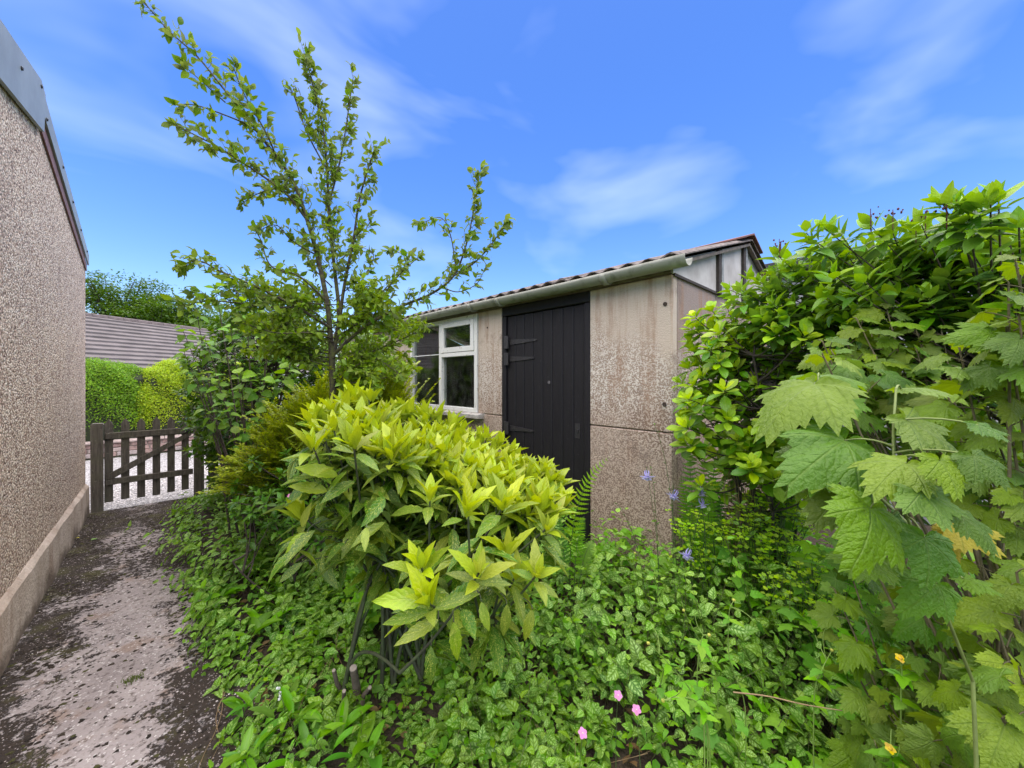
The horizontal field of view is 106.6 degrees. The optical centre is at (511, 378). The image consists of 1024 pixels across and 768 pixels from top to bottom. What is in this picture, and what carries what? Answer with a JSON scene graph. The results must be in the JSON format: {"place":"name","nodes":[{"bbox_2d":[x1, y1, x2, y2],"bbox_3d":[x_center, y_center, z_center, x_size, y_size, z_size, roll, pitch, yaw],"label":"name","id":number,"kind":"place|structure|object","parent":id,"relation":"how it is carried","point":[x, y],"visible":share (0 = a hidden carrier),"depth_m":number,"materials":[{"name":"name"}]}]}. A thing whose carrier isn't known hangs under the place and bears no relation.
{"place":"outdoors","nodes":[
{"label":"outdoors","id":0,"kind":"place"},
{"bbox_2d":[0,496,301,767],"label":"path","id":1,"kind":"structure","parent":0,"point":[32,713],"depth_m":1.84,"materials":[{"name":"concrete"}]},
{"bbox_2d":[115,672,143,687],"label":"moss tuft","id":2,"kind":"object","parent":1,"relation":"on","point":[131,680],"visible":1,"depth_m":1.79,"materials":[{"name":"green plant"}]},
{"bbox_2d":[2,501,275,766],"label":"stone chips","id":3,"kind":"object","parent":1,"relation":"on","point":[115,651],"visible":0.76,"depth_m":1.98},
{"bbox_2d":[0,498,290,767],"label":"moss","id":4,"kind":"object","parent":1,"relation":"on","point":[74,736],"visible":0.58,"depth_m":2.09,"materials":[{"name":"green plant"}]},
{"bbox_2d":[194,648,224,766],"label":"dry root strands","id":5,"kind":"object","parent":1,"relation":"on","point":[216,722],"visible":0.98,"depth_m":1.59},
{"bbox_2d":[85,449,221,510],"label":"gravel drive","id":6,"kind":"structure","parent":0,"point":[148,464],"depth_m":5.97,"materials":[{"name":"grey gravel"}]},
{"bbox_2d":[90,423,103,512],"bbox_3d":[-4.520,0.979,4.157,0.103,0.986,0.098,0,0,-44],"label":"gate post","id":7,"kind":"object","parent":6,"relation":"on","point":[96,467],"visible":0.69,"depth_m":4.12,"materials":[{"name":"brown wood"}]},
{"bbox_2d":[194,406,203,495],"bbox_3d":[-3.915,0.904,4.768,0.108,1.136,0.103,0,0,-44],"label":"gate post","id":8,"kind":"object","parent":6,"relation":"on","point":[198,477],"visible":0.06,"depth_m":4.73,"materials":[{"name":"brown wood"}]},
{"bbox_2d":[104,416,193,502],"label":"garden gate","id":9,"kind":"structure","parent":8,"relation":"attached to","point":[125,435],"depth_m":4.41,"materials":[{"name":"brown wood"}]},
{"bbox_2d":[208,415,248,489],"bbox_3d":[-3.502,0.951,5.242,1.060,0.939,0.055,0,0,-44],"label":"boundary fence","id":10,"kind":"object","parent":6,"relation":"on","point":[212,473],"depth_m":4.90,"materials":[{"name":"brown wood"}]},
{"bbox_2d":[85,411,279,460],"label":"ground","id":11,"kind":"structure","parent":0,"point":[136,455],"depth_m":7.28,"materials":[{"name":"grey gravel"}]},
{"bbox_2d":[0,19,89,676],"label":"garage","id":12,"kind":"structure","parent":11,"relation":"on","point":[44,487],"depth_m":2.40,"materials":[{"name":"beige concrete"}]},
{"bbox_2d":[85,357,150,441],"bbox_3d":[-8.802,0.458,7.170,3.496,1.883,1.866,0,0,-44],"label":"conifer hedge","id":13,"kind":"object","parent":11,"relation":"on","point":[112,387],"visible":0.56,"depth_m":7.30,"materials":[{"name":"green plant"}]},
{"bbox_2d":[85,269,184,324],"bbox_3d":[-30.877,-3.491,29.951,11.876,9.961,11.283,0,0,-44],"label":"broadleaf tree","id":14,"kind":"object","parent":11,"relation":"on","point":[95,299],"visible":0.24,"depth_m":28.98,"materials":[{"name":"green plant"}]},
{"bbox_2d":[93,293,219,326],"bbox_3d":[-27.047,-2.646,30.289,8.896,8.251,7.808,0,0,-44],"label":"broadleaf tree","id":15,"kind":"object","parent":11,"relation":"on","point":[156,308],"visible":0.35,"depth_m":28.88,"materials":[{"name":"green plant"}]},
{"bbox_2d":[85,434,229,458],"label":"wall","id":16,"kind":"structure","parent":11,"relation":"on","point":[133,446],"depth_m":7.29,"materials":[{"name":"stone"}]},
{"bbox_2d":[85,312,314,404],"bbox_3d":[-14.423,-0.403,13.533,6.920,3.705,17.087,0,0,10],"label":"bungalow","id":17,"kind":"object","parent":11,"relation":"on","point":[142,343],"visible":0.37,"depth_m":13.07,"materials":[{"name":"concrete"}]},
{"bbox_2d":[130,357,274,437],"bbox_3d":[-7.032,0.454,8.761,2.745,1.891,1.818,0,0,-44],"label":"conifer hedge","id":18,"kind":"object","parent":11,"relation":"on","point":[161,381],"visible":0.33,"depth_m":7.78,"materials":[{"name":"green plant"}]},
{"bbox_2d":[185,310,239,330],"bbox_3d":[-21.731,-2.041,31.218,9.295,7.059,8.677,0,0,-44],"label":"broadleaf tree","id":19,"kind":"object","parent":11,"relation":"on","point":[212,321],"visible":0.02,"depth_m":28.99,"materials":[{"name":"green plant"}]},
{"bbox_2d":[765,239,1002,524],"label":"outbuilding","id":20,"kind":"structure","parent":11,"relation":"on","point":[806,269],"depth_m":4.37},
{"bbox_2d":[0,0,1023,364],"label":"sky","id":21,"kind":"structure","parent":0,"point":[611,133],"materials":[{"name":"blue"}]},
{"bbox_2d":[197,494,990,767],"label":"garden soil","id":22,"kind":"structure","parent":0,"point":[643,760],"depth_m":1.76,"materials":[{"name":"brown soil"}]},
{"bbox_2d":[171,282,300,556],"bbox_3d":[-2.325,0.311,3.172,1.244,2.283,0.503,0,0,11],"label":"broad leaved sapling","id":23,"kind":"object","parent":22,"relation":"on","point":[250,395],"visible":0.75,"depth_m":3.11,"materials":[{"name":"green plant"}]},
{"bbox_2d":[172,272,341,509],"bbox_3d":[-2.772,0.146,4.325,1.622,2.710,2.082,0,0,-44],"label":"evergreen shrub","id":24,"kind":"object","parent":22,"relation":"on","point":[256,367],"visible":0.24,"depth_m":3.82,"materials":[{"name":"green plant"}]},
{"bbox_2d":[222,448,339,598],"bbox_3d":[-1.428,0.943,2.508,0.740,1.025,1.309,0,0,-44],"label":"shrub","id":25,"kind":"object","parent":22,"relation":"on","point":[250,510],"visible":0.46,"depth_m":2.36,"materials":[{"name":"green plant"}]},
{"bbox_2d":[197,351,440,574],"bbox_3d":[-1.459,0.630,2.995,1.790,1.645,0.995,0,0,-10],"label":"golden honeysuckle","id":26,"kind":"object","parent":22,"relation":"on","point":[279,431],"visible":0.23,"depth_m":2.71,"materials":[{"name":"green plant"}]},
{"bbox_2d":[133,0,515,580],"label":"young tree","id":27,"kind":"object","parent":22,"relation":"on","point":[281,336],"visible":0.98,"depth_m":2.44,"materials":[{"name":"green plant"}]},
{"bbox_2d":[294,306,417,410],"bbox_3d":[-1.881,0.312,4.362,1.279,2.282,1.978,0,0,-44],"label":"evergreen shrub","id":28,"kind":"object","parent":22,"relation":"on","point":[362,337],"visible":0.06,"depth_m":4.09,"materials":[{"name":"green plant"}]},
{"bbox_2d":[259,378,579,708],"bbox_3d":[-0.342,0.721,1.697,1.240,1.466,1.596,0,0,-44],"label":"spotted laurel","id":29,"kind":"object","parent":22,"relation":"on","point":[409,492],"visible":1,"depth_m":1.43,"materials":[{"name":"green plant"}]},
{"bbox_2d":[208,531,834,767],"bbox_3d":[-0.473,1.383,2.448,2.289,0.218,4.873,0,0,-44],"label":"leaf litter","id":30,"kind":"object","parent":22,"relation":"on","point":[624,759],"visible":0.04,"depth_m":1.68,"materials":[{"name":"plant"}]},
{"bbox_2d":[333,233,783,584],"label":"shed","id":31,"kind":"structure","parent":22,"relation":"on","point":[574,374],"depth_m":2.99,"materials":[{"name":"concrete"}]},
{"bbox_2d":[410,313,477,412],"bbox_3d":[-0.826,-0.165,4.507,0.086,1.041,1.401,0,0,-44],"label":"window","id":32,"kind":"structure","parent":31,"relation":"in","point":[457,371],"depth_m":4.38,"materials":[{"name":"white paint"}]},
{"bbox_2d":[504,304,583,544],"bbox_3d":[0.265,0.412,3.374,0.920,2.014,0.066,0,0,44],"label":"door","id":33,"kind":"structure","parent":31,"relation":"in","point":[544,359],"depth_m":3.29,"materials":[{"name":"black paint"}]},
{"bbox_2d":[124,481,1019,767],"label":"ground cover plants","id":34,"kind":"object","parent":22,"relation":"on","point":[448,741],"visible":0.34,"depth_m":1.72,"materials":[{"name":"green plant"}]},
{"bbox_2d":[201,579,248,607],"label":"lily of the valley","id":35,"kind":"object","parent":34,"relation":"on","point":[231,591],"visible":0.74,"depth_m":2.42,"materials":[{"name":"green plant"}]},
{"bbox_2d":[222,681,263,717],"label":"lily of the valley","id":36,"kind":"object","parent":34,"relation":"on","point":[236,704],"visible":0.96,"depth_m":1.59,"materials":[{"name":"green plant"}]},
{"bbox_2d":[219,722,277,767],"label":"lily of the valley","id":37,"kind":"object","parent":34,"relation":"on","point":[232,757],"visible":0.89,"depth_m":1.38,"materials":[{"name":"green plant"}]},
{"bbox_2d":[213,607,293,639],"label":"lily of the valley","id":38,"kind":"object","parent":34,"relation":"on","point":[262,621],"visible":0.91,"depth_m":2.10,"materials":[{"name":"green plant"}]},
{"bbox_2d":[248,582,287,606],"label":"lily of the valley","id":39,"kind":"object","parent":34,"relation":"on","point":[261,595],"visible":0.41,"depth_m":2.34,"materials":[{"name":"green plant"}]},
{"bbox_2d":[248,686,322,750],"bbox_3d":[-0.901,1.313,1.526,0.268,0.136,0.268,0,0,-31],"label":"lily of the valley","id":40,"kind":"object","parent":34,"relation":"on","point":[285,695],"visible":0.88,"depth_m":1.53,"materials":[{"name":"green plant"}]},
{"bbox_2d":[263,719,345,767],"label":"lily of the valley","id":41,"kind":"object","parent":34,"relation":"on","point":[303,730],"visible":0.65,"depth_m":1.44,"materials":[{"name":"green plant"}]},
{"bbox_2d":[309,696,373,749],"bbox_3d":[-0.673,1.351,1.502,0.212,0.058,0.176,0,0,14],"label":"lily of the valley","id":42,"kind":"object","parent":34,"relation":"on","point":[353,716],"visible":0.85,"depth_m":1.51,"materials":[{"name":"green plant"}]},
{"bbox_2d":[321,710,384,767],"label":"lily of the valley","id":43,"kind":"object","parent":34,"relation":"on","point":[376,762],"visible":0.95,"depth_m":1.41,"materials":[{"name":"green plant"}]},
{"bbox_2d":[555,457,609,623],"bbox_3d":[0.397,0.919,2.149,0.363,1.024,0.176,0,0,33],"label":"fern","id":44,"kind":"object","parent":22,"relation":"on","point":[586,555],"visible":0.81,"depth_m":2.16,"materials":[{"name":"green plant"}]},
{"bbox_2d":[578,727,586,767],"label":"cranesbill","id":45,"kind":"object","parent":22,"relation":"on","point":[582,731],"visible":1,"depth_m":1.10,"materials":[{"name":"pink plant"}]},
{"bbox_2d":[614,690,622,759],"bbox_3d":[0.346,1.216,1.236,0.026,0.428,0.057,0,0,20],"label":"cranesbill","id":46,"kind":"object","parent":22,"relation":"on","point":[618,696],"visible":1,"depth_m":1.22,"materials":[{"name":"pink plant"}]},
{"bbox_2d":[616,503,647,632],"bbox_3d":[0.654,1.054,2.101,0.190,0.752,0.039,0,0,4],"label":"grass blade","id":47,"kind":"object","parent":22,"relation":"on","point":[638,553],"visible":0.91,"depth_m":2.10,"materials":[{"name":"green plant"}]},
{"bbox_2d":[632,704,640,767],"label":"cranesbill","id":48,"kind":"object","parent":22,"relation":"on","point":[636,710],"visible":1,"depth_m":1.18,"materials":[{"name":"pink plant"}]},
{"bbox_2d":[640,467,657,557],"bbox_3d":[0.735,0.951,2.044,0.104,0.959,0.063,0,0,11],"label":"columbine","id":49,"kind":"object","parent":22,"relation":"on","point":[647,477],"visible":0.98,"depth_m":2.06,"materials":[{"name":"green plant"}]},
{"bbox_2d":[634,542,666,663],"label":"wood avens","id":50,"kind":"object","parent":22,"relation":"on","point":[652,573],"visible":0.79,"depth_m":1.90,"materials":[{"name":"green plant"}]},
{"bbox_2d":[650,466,659,606],"bbox_3d":[0.811,0.962,2.147,0.064,0.935,0.035,0,0,7],"label":"grass blade","id":51,"kind":"object","parent":22,"relation":"on","point":[656,522],"visible":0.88,"depth_m":2.15,"materials":[{"name":"green plant"}]},
{"bbox_2d":[654,423,676,574],"bbox_3d":[0.890,0.843,2.201,0.142,1.175,0.039,0,0,6],"label":"grass blade","id":52,"kind":"object","parent":22,"relation":"on","point":[670,492],"visible":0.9,"depth_m":2.20,"materials":[{"name":"green plant"}]},
{"bbox_2d":[667,486,680,603],"bbox_3d":[0.843,0.994,2.000,0.064,0.873,0.081,0,0,-44],"label":"columbine","id":53,"kind":"object","parent":22,"relation":"on","point":[673,496],"visible":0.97,"depth_m":1.99,"materials":[{"name":"purple plant"}]},
{"bbox_2d":[647,624,715,767],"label":"wood avens","id":54,"kind":"object","parent":22,"relation":"on","point":[668,667],"visible":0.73,"depth_m":1.24,"materials":[{"name":"green plant"}]},
{"bbox_2d":[658,685,714,767],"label":"wood avens","id":55,"kind":"object","parent":22,"relation":"on","point":[679,697],"visible":1,"depth_m":1.11,"materials":[{"name":"green plant"}]},
{"bbox_2d":[679,546,694,673],"bbox_3d":[0.850,1.118,1.845,0.064,0.625,0.078,0,0,-12],"label":"columbine","id":56,"kind":"object","parent":22,"relation":"on","point":[686,556],"visible":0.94,"depth_m":1.85,"materials":[{"name":"purple plant"}]},
{"bbox_2d":[689,486,707,579],"bbox_3d":[0.975,0.989,1.991,0.124,0.881,0.071,0,0,-12],"label":"columbine","id":57,"kind":"object","parent":22,"relation":"on","point":[702,493],"visible":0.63,"depth_m":1.98,"materials":[{"name":"green plant"}]},
{"bbox_2d":[665,509,735,646],"bbox_3d":[1.048,1.073,2.096,0.379,0.755,0.266,0,0,-34],"label":"wood spurge","id":58,"kind":"object","parent":22,"relation":"on","point":[696,552],"visible":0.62,"depth_m":2.07,"materials":[{"name":"green plant"}]},
{"bbox_2d":[694,491,707,627],"bbox_3d":[0.978,1.009,1.979,0.091,0.842,0.089,0,0,-44],"label":"columbine","id":59,"kind":"object","parent":22,"relation":"on","point":[702,505],"visible":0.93,"depth_m":1.97,"materials":[{"name":"green plant"}]},
{"bbox_2d":[683,611,719,767],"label":"wood avens","id":60,"kind":"object","parent":22,"relation":"on","point":[697,686],"visible":0.85,"depth_m":1.20,"materials":[{"name":"green plant"}]},
{"bbox_2d":[677,447,728,589],"bbox_3d":[1.114,0.888,2.286,0.241,1.086,0.281,0,0,-44],"label":"wood spurge","id":61,"kind":"object","parent":22,"relation":"on","point":[710,514],"visible":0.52,"depth_m":2.30,"materials":[{"name":"green plant"}]},
{"bbox_2d":[681,602,730,752],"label":"wood avens","id":62,"kind":"object","parent":22,"relation":"on","point":[716,685],"visible":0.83,"depth_m":1.45,"materials":[{"name":"green plant"}]},
{"bbox_2d":[718,598,753,763],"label":"wood avens","id":63,"kind":"object","parent":22,"relation":"on","point":[729,657],"visible":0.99,"depth_m":1.30,"materials":[{"name":"green plant"}]},
{"bbox_2d":[724,465,761,617],"bbox_3d":[1.366,0.915,2.249,0.312,1.031,0.173,0,0,-5],"label":"wood spurge","id":64,"kind":"object","parent":22,"relation":"on","point":[758,486],"visible":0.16,"depth_m":2.22,"materials":[{"name":"green plant"}]},
{"bbox_2d":[722,486,827,652],"bbox_3d":[1.412,1.014,2.036,0.403,0.874,0.603,0,0,-84],"label":"wood spurge","id":65,"kind":"object","parent":22,"relation":"on","point":[763,543],"visible":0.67,"depth_m":2.02,"materials":[{"name":"green plant"}]},
{"bbox_2d":[666,299,885,597],"bbox_3d":[1.493,0.501,2.142,1.373,1.908,1.032,0,0,-44],"label":"rounded laurel","id":66,"kind":"object","parent":22,"relation":"on","point":[726,403],"visible":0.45,"depth_m":1.93,"materials":[{"name":"green plant"}]},
{"bbox_2d":[733,691,841,710],"bbox_3d":[0.848,0.997,1.184,0.291,0.015,0.013,0,0,16],"label":"dry cane","id":67,"kind":"object","parent":22,"relation":"on","point":[783,699],"visible":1,"depth_m":1.19,"materials":[{"name":"beige plant"}]},
{"bbox_2d":[752,553,854,701],"bbox_3d":[1.359,1.137,1.799,0.522,0.629,0.434,0,0,-44],"label":"wood spurge","id":68,"kind":"object","parent":22,"relation":"on","point":[812,597],"visible":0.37,"depth_m":1.77,"materials":[{"name":"green plant"}]},
{"bbox_2d":[795,630,841,767],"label":"wood avens","id":69,"kind":"object","parent":22,"relation":"on","point":[815,674],"visible":1,"depth_m":1.20,"materials":[{"name":"green plant"}]},
{"bbox_2d":[718,179,1023,663],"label":"viburnum","id":70,"kind":"object","parent":22,"relation":"on","point":[924,271],"visible":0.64,"depth_m":1.46,"materials":[{"name":"green plant"}]},
{"bbox_2d":[752,372,1011,767],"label":"grapevine","id":71,"kind":"object","parent":22,"relation":"on","point":[846,485],"visible":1,"depth_m":0.52,"materials":[{"name":"green plant"}]},
{"bbox_2d":[863,729,913,767],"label":"wood avens","id":72,"kind":"object","parent":22,"relation":"on","point":[887,750],"visible":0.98,"depth_m":0.95,"materials":[{"name":"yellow plant"}]},
{"bbox_2d":[878,650,923,761],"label":"wood avens","id":73,"kind":"object","parent":22,"relation":"on","point":[903,678],"visible":0.96,"depth_m":1.00,"materials":[{"name":"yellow plant"}]},
{"bbox_2d":[796,254,1023,767],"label":"vine","id":74,"kind":"object","parent":22,"relation":"on","point":[988,629],"visible":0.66,"depth_m":0.98,"materials":[{"name":"green plant"}]}
]}

